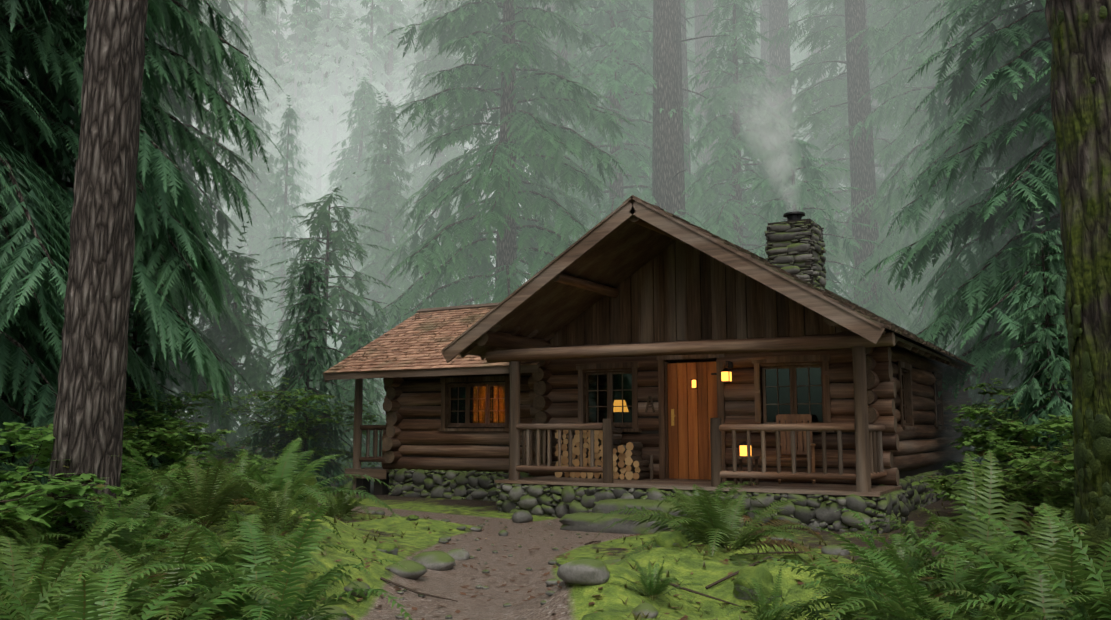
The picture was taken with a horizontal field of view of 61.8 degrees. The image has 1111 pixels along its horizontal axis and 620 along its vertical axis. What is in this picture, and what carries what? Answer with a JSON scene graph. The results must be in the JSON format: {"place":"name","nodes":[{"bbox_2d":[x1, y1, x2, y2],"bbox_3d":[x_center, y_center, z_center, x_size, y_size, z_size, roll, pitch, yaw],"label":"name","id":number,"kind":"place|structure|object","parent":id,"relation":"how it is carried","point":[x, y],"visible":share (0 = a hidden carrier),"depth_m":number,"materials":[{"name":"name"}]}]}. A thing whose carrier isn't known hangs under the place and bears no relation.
{"place":"outdoors","nodes":[
{"label":"outdoors","id":0,"kind":"place"},
{"bbox_2d":[473,386,504,422],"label":"curtains","id":1,"kind":"object","parent":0,"point":[501,404],"visible":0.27,"depth_m":19.12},
{"bbox_2d":[61,3,1058,619],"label":"terrain","id":2,"kind":"structure","parent":0,"point":[567,601],"depth_m":8.91,"materials":[{"name":"plant"}]},
{"bbox_2d":[0,545,108,618],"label":"sword fern","id":3,"kind":"object","parent":2,"relation":"on","point":[30,565],"visible":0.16,"depth_m":7.02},
{"bbox_2d":[0,422,137,565],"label":"understorey shrub","id":4,"kind":"object","parent":2,"relation":"on","point":[11,508],"visible":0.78,"depth_m":8.76,"materials":[{"name":"green plant"}]},
{"bbox_2d":[0,519,162,619],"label":"sword fern","id":5,"kind":"object","parent":2,"relation":"on","point":[56,567],"visible":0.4,"depth_m":5.80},
{"bbox_2d":[0,489,184,587],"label":"sword fern","id":6,"kind":"object","parent":2,"relation":"on","point":[45,546],"visible":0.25,"depth_m":8.24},
{"bbox_2d":[46,0,147,556],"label":"trunk","id":7,"kind":"object","parent":2,"relation":"on","point":[88,418],"visible":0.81,"depth_m":9.53,"materials":[{"name":"brown plant"}]},
{"bbox_2d":[0,552,212,619],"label":"sword fern","id":8,"kind":"object","parent":2,"relation":"on","point":[132,610],"visible":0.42,"depth_m":5.29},
{"bbox_2d":[2,381,220,478],"bbox_3d":[-7.372,2.245,15.810,3.483,2.305,3.338,6,-9,-40],"label":"understorey shrub","id":9,"kind":"object","parent":2,"relation":"on","point":[158,420],"visible":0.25,"depth_m":15.97,"materials":[{"name":"green plant"}]},
{"bbox_2d":[25,547,204,619],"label":"sword fern","id":10,"kind":"object","parent":2,"relation":"on","point":[46,595],"visible":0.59,"depth_m":5.07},
{"bbox_2d":[0,0,230,516],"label":"conifer tree","id":11,"kind":"object","parent":2,"relation":"on","point":[19,269],"visible":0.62,"depth_m":13.77,"materials":[{"name":"green plant"}]},
{"bbox_2d":[9,461,223,562],"bbox_3d":[-4.376,2.120,9.357,2.279,1.277,2.262,11,-20,-34],"label":"sword fern","id":12,"kind":"object","parent":2,"relation":"on","point":[152,508],"visible":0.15,"depth_m":9.13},
{"bbox_2d":[14,488,223,572],"bbox_3d":[-3.980,2.109,8.437,1.872,0.990,1.576,-3,-8,22],"label":"sword fern","id":13,"kind":"object","parent":2,"relation":"on","point":[117,542],"visible":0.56,"depth_m":8.25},
{"bbox_2d":[12,513,232,602],"bbox_3d":[-3.663,2.149,7.284,2.311,1.016,1.744,2,-8,-17],"label":"sword fern","id":14,"kind":"object","parent":2,"relation":"on","point":[111,563],"visible":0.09,"depth_m":7.62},
{"bbox_2d":[0,0,284,492],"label":"conifer tree","id":15,"kind":"object","parent":2,"relation":"on","point":[68,33],"visible":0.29,"depth_m":16.30,"materials":[{"name":"green plant"}]},
{"bbox_2d":[14,0,270,467],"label":"conifer tree","id":16,"kind":"object","parent":2,"relation":"on","point":[210,144],"visible":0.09,"depth_m":23.11,"materials":[{"name":"green plant"}]},
{"bbox_2d":[0,556,311,619],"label":"sword fern","id":17,"kind":"object","parent":2,"relation":"on","point":[86,611],"visible":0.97,"depth_m":4.44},
{"bbox_2d":[0,524,323,619],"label":"sword fern","id":18,"kind":"object","parent":2,"relation":"on","point":[190,549],"visible":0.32,"depth_m":5.76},
{"bbox_2d":[122,246,228,476],"bbox_3d":[-7.841,1.333,17.214,3.598,6.028,3.465,3,-8,-24],"label":"young conifer","id":19,"kind":"object","parent":2,"relation":"on","point":[161,370],"visible":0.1,"depth_m":17.09,"materials":[{"name":"green plant"}]},
{"bbox_2d":[120,444,252,516],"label":"sword fern","id":20,"kind":"object","parent":2,"relation":"on","point":[132,467],"visible":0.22,"depth_m":11.30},
{"bbox_2d":[111,447,266,555],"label":"sword fern","id":21,"kind":"object","parent":2,"relation":"on","point":[221,501],"visible":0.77,"depth_m":9.11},
{"bbox_2d":[120,410,311,499],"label":"understorey shrub","id":22,"kind":"object","parent":2,"relation":"on","point":[202,439],"visible":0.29,"depth_m":13.81,"materials":[{"name":"green plant"}]},
{"bbox_2d":[155,0,286,150],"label":"conifer tree","id":23,"kind":"object","parent":2,"relation":"on","point":[225,9],"visible":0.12,"depth_m":35.59,"materials":[{"name":"green plant"}]},
{"bbox_2d":[159,221,291,469],"bbox_3d":[-8.615,1.585,24.743,4.665,7.750,4.844,-4,-8,31],"label":"young conifer","id":24,"kind":"object","parent":2,"relation":"on","point":[234,354],"visible":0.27,"depth_m":24.38,"materials":[{"name":"green plant"}]},
{"bbox_2d":[197,0,280,239],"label":"hillside conifer","id":25,"kind":"object","parent":2,"relation":"on","point":[250,11],"visible":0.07,"depth_m":115.06,"materials":[{"name":"green plant"}]},
{"bbox_2d":[113,503,365,602],"bbox_3d":[-2.438,1.923,7.063,1.659,0.861,1.970,-2,-7,15],"label":"sword fern","id":26,"kind":"object","parent":2,"relation":"on","point":[275,541],"visible":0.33,"depth_m":6.91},
{"bbox_2d":[193,82,304,436],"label":"conifer tree","id":27,"kind":"object","parent":2,"relation":"on","point":[255,245],"visible":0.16,"depth_m":43.93,"materials":[{"name":"green plant"}]},
{"bbox_2d":[194,452,303,505],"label":"sword fern","id":28,"kind":"object","parent":2,"relation":"on","point":[251,469],"visible":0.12,"depth_m":12.03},
{"bbox_2d":[219,15,282,249],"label":"hillside conifer","id":29,"kind":"object","parent":2,"relation":"on","point":[258,51],"visible":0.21,"depth_m":104.14,"materials":[{"name":"green plant"}]},
{"bbox_2d":[226,7,280,213],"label":"hillside conifer","id":30,"kind":"object","parent":2,"relation":"on","point":[264,21],"visible":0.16,"depth_m":110.97,"materials":[{"name":"green plant"}]},
{"bbox_2d":[228,0,290,190],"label":"hillside conifer","id":31,"kind":"object","parent":2,"relation":"on","point":[270,6],"visible":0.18,"depth_m":114.48,"materials":[{"name":"green plant"}]},
{"bbox_2d":[122,505,411,619],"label":"sword fern","id":32,"kind":"object","parent":2,"relation":"on","point":[252,609],"visible":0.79,"depth_m":5.68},
{"bbox_2d":[212,476,344,546],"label":"sword fern","id":33,"kind":"object","parent":2,"relation":"on","point":[274,524],"visible":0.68,"depth_m":8.78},
{"bbox_2d":[250,95,311,429],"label":"conifer tree","id":34,"kind":"object","parent":2,"relation":"on","point":[290,114],"visible":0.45,"depth_m":40.31,"materials":[{"name":"green plant"}]},
{"bbox_2d":[266,0,297,135],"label":"hillside conifer","id":35,"kind":"object","parent":2,"relation":"on","point":[277,50],"visible":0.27,"depth_m":132.00,"materials":[{"name":"green plant"}]},
{"bbox_2d":[171,438,400,524],"bbox_3d":[-3.148,2.076,10.930,2.683,1.057,2.463,-1,-4,5],"label":"sword fern","id":36,"kind":"object","parent":2,"relation":"on","point":[282,475],"visible":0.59,"depth_m":11.07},
{"bbox_2d":[257,86,316,272],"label":"conifer tree","id":37,"kind":"object","parent":2,"relation":"on","point":[296,109],"visible":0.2,"depth_m":79.80,"materials":[{"name":"green plant"}]},
{"bbox_2d":[261,0,326,288],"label":"conifer tree","id":38,"kind":"object","parent":2,"relation":"on","point":[292,43],"visible":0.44,"depth_m":103.18,"materials":[{"name":"green plant"}]},
{"bbox_2d":[206,377,382,467],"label":"understorey shrub","id":39,"kind":"object","parent":2,"relation":"on","point":[257,425],"visible":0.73,"depth_m":20.97,"materials":[{"name":"green plant"}]},
{"bbox_2d":[275,140,314,381],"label":"conifer tree","id":40,"kind":"object","parent":2,"relation":"on","point":[299,152],"visible":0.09,"depth_m":61.03,"materials":[{"name":"green plant"}]},
{"bbox_2d":[228,240,369,491],"bbox_3d":[-5.816,1.644,21.734,2.997,6.889,3.112,-4,-8,31],"label":"young conifer","id":41,"kind":"object","parent":2,"relation":"on","point":[303,364],"visible":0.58,"depth_m":21.66,"materials":[{"name":"green plant"}]},
{"bbox_2d":[270,0,330,236],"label":"hillside conifer","id":42,"kind":"object","parent":2,"relation":"on","point":[313,4],"visible":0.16,"depth_m":109.21,"materials":[{"name":"green plant"}]},
{"bbox_2d":[289,9,348,259],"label":"hillside conifer","id":43,"kind":"object","parent":2,"relation":"on","point":[319,49],"visible":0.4,"depth_m":100.58,"materials":[{"name":"green plant"}]},
{"bbox_2d":[234,170,415,468],"bbox_3d":[-6.707,0.869,26.958,5.984,10.334,6.214,5,-9,-37],"label":"young conifer","id":44,"kind":"object","parent":2,"relation":"on","point":[320,220],"visible":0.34,"depth_m":26.98,"materials":[{"name":"green plant"}]},
{"bbox_2d":[299,11,358,339],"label":"hillside conifer","id":45,"kind":"object","parent":2,"relation":"on","point":[337,96],"visible":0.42,"depth_m":99.72,"materials":[{"name":"green plant"}]},
{"bbox_2d":[312,22,373,261],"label":"conifer tree","id":46,"kind":"object","parent":2,"relation":"on","point":[351,55],"visible":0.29,"depth_m":98.66,"materials":[{"name":"green plant"}]},
{"bbox_2d":[318,481,377,520],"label":"sword fern","id":47,"kind":"object","parent":2,"relation":"on","point":[345,497],"visible":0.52,"depth_m":14.65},
{"bbox_2d":[300,77,401,445],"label":"conifer tree","id":48,"kind":"object","parent":2,"relation":"on","point":[351,182],"visible":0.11,"depth_m":48.83,"materials":[{"name":"green plant"}]},
{"bbox_2d":[322,308,385,484],"bbox_3d":[-5.154,2.583,24.167,2.898,5.167,2.790,4,-8,-30],"label":"young conifer","id":49,"kind":"object","parent":2,"relation":"on","point":[355,344],"visible":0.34,"depth_m":23.97,"materials":[{"name":"green plant"}]},
{"bbox_2d":[337,0,398,165],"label":"hillside conifer","id":50,"kind":"object","parent":2,"relation":"on","point":[376,11],"visible":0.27,"depth_m":113.37,"materials":[{"name":"green plant"}]},
{"bbox_2d":[338,93,410,357],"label":"conifer tree","id":51,"kind":"object","parent":2,"relation":"on","point":[374,144],"visible":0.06,"depth_m":42.36,"materials":[{"name":"green plant"}]},
{"bbox_2d":[326,92,426,440],"bbox_3d":[-6.729,-1.163,37.366,5.145,15.789,5.326,5,-9,-34],"label":"conifer tree","id":52,"kind":"object","parent":2,"relation":"on","point":[385,209],"visible":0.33,"depth_m":37.48,"materials":[{"name":"green plant"}]},
{"bbox_2d":[363,0,423,160],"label":"hillside conifer","id":53,"kind":"object","parent":2,"relation":"on","point":[388,19],"visible":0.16,"depth_m":120.28,"materials":[{"name":"green plant"}]},
{"bbox_2d":[390,28,421,238],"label":"conifer tree","id":54,"kind":"object","parent":2,"relation":"on","point":[401,69],"visible":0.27,"depth_m":111.21,"materials":[{"name":"green plant"}]},
{"bbox_2d":[385,0,496,308],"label":"conifer tree","id":55,"kind":"object","parent":2,"relation":"on","point":[437,63],"visible":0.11,"depth_m":48.78,"materials":[{"name":"green plant"}]},
{"bbox_2d":[363,0,637,406],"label":"conifer tree","id":56,"kind":"object","parent":2,"relation":"on","point":[532,138],"visible":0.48,"depth_m":30.60,"materials":[{"name":"green plant"}]},
{"bbox_2d":[148,475,881,619],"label":"rocks","id":57,"kind":"object","parent":2,"relation":"on","point":[763,575],"visible":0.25,"depth_m":7.00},
{"bbox_2d":[485,0,639,255],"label":"conifer tree","id":58,"kind":"object","parent":2,"relation":"on","point":[567,56],"visible":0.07,"depth_m":38.94,"materials":[{"name":"green plant"}]},
{"bbox_2d":[300,510,849,619],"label":"path stones","id":59,"kind":"object","parent":2,"relation":"on","point":[587,572],"visible":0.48,"depth_m":8.84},
{"bbox_2d":[145,502,1043,619],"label":"forest floor litter","id":60,"kind":"object","parent":2,"relation":"on","point":[639,616],"visible":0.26,"depth_m":8.33,"materials":[{"name":"brown plant"}]},
{"bbox_2d":[484,0,710,291],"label":"conifer tree","id":61,"kind":"object","parent":2,"relation":"on","point":[629,39],"visible":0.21,"depth_m":34.72,"materials":[{"name":"green plant"}]},
{"bbox_2d":[353,347,883,491],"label":"cabin posts","id":62,"kind":"object","parent":2,"relation":"on","point":[869,453],"visible":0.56,"depth_m":14.27,"materials":[{"name":"brown wood"}]},
{"bbox_2d":[605,555,703,599],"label":"sword fern","id":63,"kind":"object","parent":2,"relation":"on","point":[649,582],"visible":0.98,"depth_m":6.63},
{"bbox_2d":[589,0,720,227],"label":"conifer tree","id":64,"kind":"object","parent":2,"relation":"on","point":[690,56],"visible":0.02,"depth_m":38.98,"materials":[{"name":"green plant"}]},
{"bbox_2d":[631,0,715,214],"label":"conifer tree","id":65,"kind":"object","parent":2,"relation":"on","point":[686,132],"visible":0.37,"depth_m":36.74,"materials":[{"name":"grey plant"}]},
{"bbox_2d":[388,221,968,534],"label":"cabin foundation stones","id":66,"kind":"object","parent":2,"relation":"on","point":[576,508],"visible":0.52,"depth_m":15.24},
{"bbox_2d":[555,426,649,479],"bbox_3d":[0.821,2.526,16.622,1.714,0.973,0.483,-4,-8,30],"label":"firewood stack","id":67,"kind":"object","parent":66,"relation":"on","point":[629,463],"visible":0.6,"depth_m":16.46,"materials":[{"name":"brown wood"}]},
{"bbox_2d":[322,195,987,496],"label":"cabin planks","id":68,"kind":"object","parent":66,"relation":"on","point":[615,248],"visible":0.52,"depth_m":15.66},
{"bbox_2d":[323,306,538,372],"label":"cabin roof shakes","id":69,"kind":"structure","parent":68,"relation":"on","point":[405,362],"depth_m":20.66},
{"bbox_2d":[631,200,988,372],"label":"cabin roof shakes","id":70,"kind":"object","parent":68,"relation":"on","point":[859,310],"visible":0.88,"depth_m":14.47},
{"bbox_2d":[356,218,959,533],"bbox_3d":[2.413,1.707,20.907,11.540,5.456,11.520,-4,-8,30],"label":"cabin mortar","id":71,"kind":"object","parent":66,"relation":"on","point":[771,398],"visible":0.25,"depth_m":18.12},
{"bbox_2d":[359,328,971,485],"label":"cabin logs","id":72,"kind":"object","parent":66,"relation":"on","point":[739,390],"visible":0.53,"depth_m":15.75,"materials":[{"name":"brown wood"}]},
{"bbox_2d":[438,240,946,485],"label":"cabin trim boards","id":73,"kind":"object","parent":72,"relation":"attached to","point":[686,292],"visible":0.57,"depth_m":16.51,"materials":[{"name":"wood"}]},
{"bbox_2d":[667,362,717,479],"bbox_3d":[2.406,1.927,16.214,0.930,2.018,0.056,-4,-8,30],"label":"cabin door","id":74,"kind":"structure","parent":73,"relation":"attached to","point":[695,410],"depth_m":16.21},
{"bbox_2d":[377,215,962,479],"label":"cabin logs","id":75,"kind":"object","parent":66,"relation":"on","point":[912,456],"visible":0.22,"depth_m":17.62,"materials":[{"name":"brown wood"}]},
{"bbox_2d":[776,414,815,483],"bbox_3d":[3.793,2.196,14.683,0.590,1.096,0.849,-2,-7,13],"label":"rocking chair","id":76,"kind":"object","parent":66,"relation":"on","point":[792,418],"visible":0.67,"depth_m":14.97,"materials":[{"name":"brown wood"}]},
{"bbox_2d":[652,0,729,217],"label":"conifer tree","id":77,"kind":"object","parent":2,"relation":"on","point":[668,182],"visible":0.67,"depth_m":32.81,"materials":[{"name":"brown plant"}]},
{"bbox_2d":[688,0,717,212],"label":"conifer tree","id":78,"kind":"object","parent":2,"relation":"on","point":[708,31],"visible":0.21,"depth_m":41.32,"materials":[{"name":"grey plant"}]},
{"bbox_2d":[588,486,824,565],"bbox_3d":[1.650,2.159,9.012,2.530,0.983,2.118,4,-8,-26],"label":"sword fern","id":79,"kind":"object","parent":2,"relation":"on","point":[716,532],"visible":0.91,"depth_m":8.71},
{"bbox_2d":[638,481,784,536],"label":"sword fern","id":80,"kind":"object","parent":2,"relation":"on","point":[678,505],"visible":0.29,"depth_m":11.19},
{"bbox_2d":[688,0,796,240],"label":"conifer tree","id":81,"kind":"object","parent":2,"relation":"on","point":[752,48],"visible":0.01,"depth_m":43.35,"materials":[{"name":"green plant"}]},
{"bbox_2d":[682,0,834,287],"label":"conifer tree","id":82,"kind":"object","parent":2,"relation":"on","point":[729,220],"visible":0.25,"depth_m":33.60,"materials":[{"name":"green plant"}]},
{"bbox_2d":[714,0,830,184],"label":"conifer tree","id":83,"kind":"object","parent":2,"relation":"on","point":[764,12],"visible":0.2,"depth_m":41.93,"materials":[{"name":"grey plant"}]},
{"bbox_2d":[726,567,822,619],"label":"sword fern","id":84,"kind":"object","parent":2,"relation":"on","point":[762,601],"visible":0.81,"depth_m":6.37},
{"bbox_2d":[757,0,806,190],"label":"conifer tree","id":85,"kind":"object","parent":2,"relation":"on","point":[779,56],"visible":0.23,"depth_m":38.12,"materials":[{"name":"grey plant"}]},
{"bbox_2d":[734,116,896,306],"bbox_3d":[7.928,-0.089,30.344,7.302,13.778,7.582,-6,-9,38],"label":"conifer tree","id":86,"kind":"object","parent":2,"relation":"on","point":[785,177],"visible":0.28,"depth_m":30.57,"materials":[{"name":"green plant"}]},
{"bbox_2d":[789,4,845,291],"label":"conifer tree","id":87,"kind":"object","parent":2,"relation":"on","point":[797,55],"visible":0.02,"depth_m":50.44,"materials":[{"name":"green plant"}]},
{"bbox_2d":[824,0,886,315],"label":"conifer tree","id":88,"kind":"object","parent":2,"relation":"on","point":[861,153],"visible":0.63,"depth_m":32.18,"materials":[{"name":"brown plant"}]},
{"bbox_2d":[755,551,960,619],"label":"sword fern","id":89,"kind":"object","parent":2,"relation":"on","point":[827,587],"visible":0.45,"depth_m":5.75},
{"bbox_2d":[744,0,981,353],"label":"conifer tree","id":90,"kind":"object","parent":2,"relation":"on","point":[833,118],"visible":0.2,"depth_m":34.13,"materials":[{"name":"green plant"}]},
{"bbox_2d":[831,508,948,594],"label":"sword fern","id":91,"kind":"object","parent":2,"relation":"on","point":[916,567],"visible":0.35,"depth_m":6.74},
{"bbox_2d":[837,521,953,590],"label":"sword fern","id":92,"kind":"object","parent":2,"relation":"on","point":[893,537],"visible":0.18,"depth_m":7.78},
{"bbox_2d":[753,522,1102,619],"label":"sword fern","id":93,"kind":"object","parent":2,"relation":"on","point":[871,607],"visible":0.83,"depth_m":4.91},
{"bbox_2d":[834,0,1026,448],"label":"conifer tree","id":94,"kind":"object","parent":2,"relation":"on","point":[915,17],"visible":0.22,"depth_m":31.17,"materials":[{"name":"green plant"}]},
{"bbox_2d":[793,543,1110,619],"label":"sword fern","id":95,"kind":"object","parent":2,"relation":"on","point":[931,609],"visible":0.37,"depth_m":5.59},
{"bbox_2d":[860,0,1073,464],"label":"conifer tree","id":96,"kind":"object","parent":2,"relation":"on","point":[1027,194],"visible":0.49,"depth_m":20.93,"materials":[{"name":"green plant"}]},
{"bbox_2d":[880,0,1062,473],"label":"conifer tree","id":97,"kind":"object","parent":2,"relation":"on","point":[984,178],"visible":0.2,"depth_m":24.56,"materials":[{"name":"green plant"}]},
{"bbox_2d":[860,451,1105,618],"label":"sword fern","id":98,"kind":"object","parent":2,"relation":"on","point":[976,528],"visible":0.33,"depth_m":6.73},
{"bbox_2d":[900,557,1067,619],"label":"sword fern","id":99,"kind":"object","parent":2,"relation":"on","point":[987,608],"visible":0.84,"depth_m":4.68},
{"bbox_2d":[911,441,1074,528],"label":"understorey shrub","id":100,"kind":"object","parent":2,"relation":"on","point":[1044,484],"visible":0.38,"depth_m":11.40,"materials":[{"name":"green plant"}]},
{"bbox_2d":[881,492,1110,619],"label":"sword fern","id":101,"kind":"object","parent":2,"relation":"on","point":[1056,548],"visible":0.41,"depth_m":5.45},
{"bbox_2d":[923,399,1073,518],"bbox_3d":[6.887,2.270,13.809,2.536,2.013,4.362,-6,-10,42],"label":"understorey shrub","id":102,"kind":"object","parent":2,"relation":"on","point":[985,438],"visible":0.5,"depth_m":14.02,"materials":[{"name":"green plant"}]},
{"bbox_2d":[900,505,1110,619],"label":"sword fern","id":103,"kind":"object","parent":2,"relation":"on","point":[1081,612],"visible":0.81,"depth_m":4.82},
{"bbox_2d":[938,373,1072,472],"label":"understorey shrub","id":104,"kind":"object","parent":2,"relation":"on","point":[984,416],"visible":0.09,"depth_m":19.00,"materials":[{"name":"green plant"}]},
{"bbox_2d":[957,206,1073,501],"bbox_3d":[8.076,1.131,15.124,2.811,6.028,2.707,0,-7,-1],"label":"young conifer","id":105,"kind":"object","parent":2,"relation":"on","point":[1036,381],"visible":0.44,"depth_m":15.12,"materials":[{"name":"green plant"}]},
{"bbox_2d":[997,474,1074,541],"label":"sword fern","id":106,"kind":"object","parent":2,"relation":"on","point":[1023,498],"visible":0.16,"depth_m":11.34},
{"bbox_2d":[964,554,1110,619],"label":"sword fern","id":107,"kind":"object","parent":2,"relation":"on","point":[1108,593],"visible":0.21,"depth_m":5.12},
{"bbox_2d":[1045,0,1110,584],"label":"trunk","id":108,"kind":"object","parent":2,"relation":"on","point":[1081,108],"visible":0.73,"depth_m":6.46,"materials":[{"name":"brown plant"}]},
{"bbox_2d":[1051,0,1110,585],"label":"trunk moss cushions","id":109,"kind":"object","parent":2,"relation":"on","point":[1099,427],"visible":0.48,"depth_m":6.29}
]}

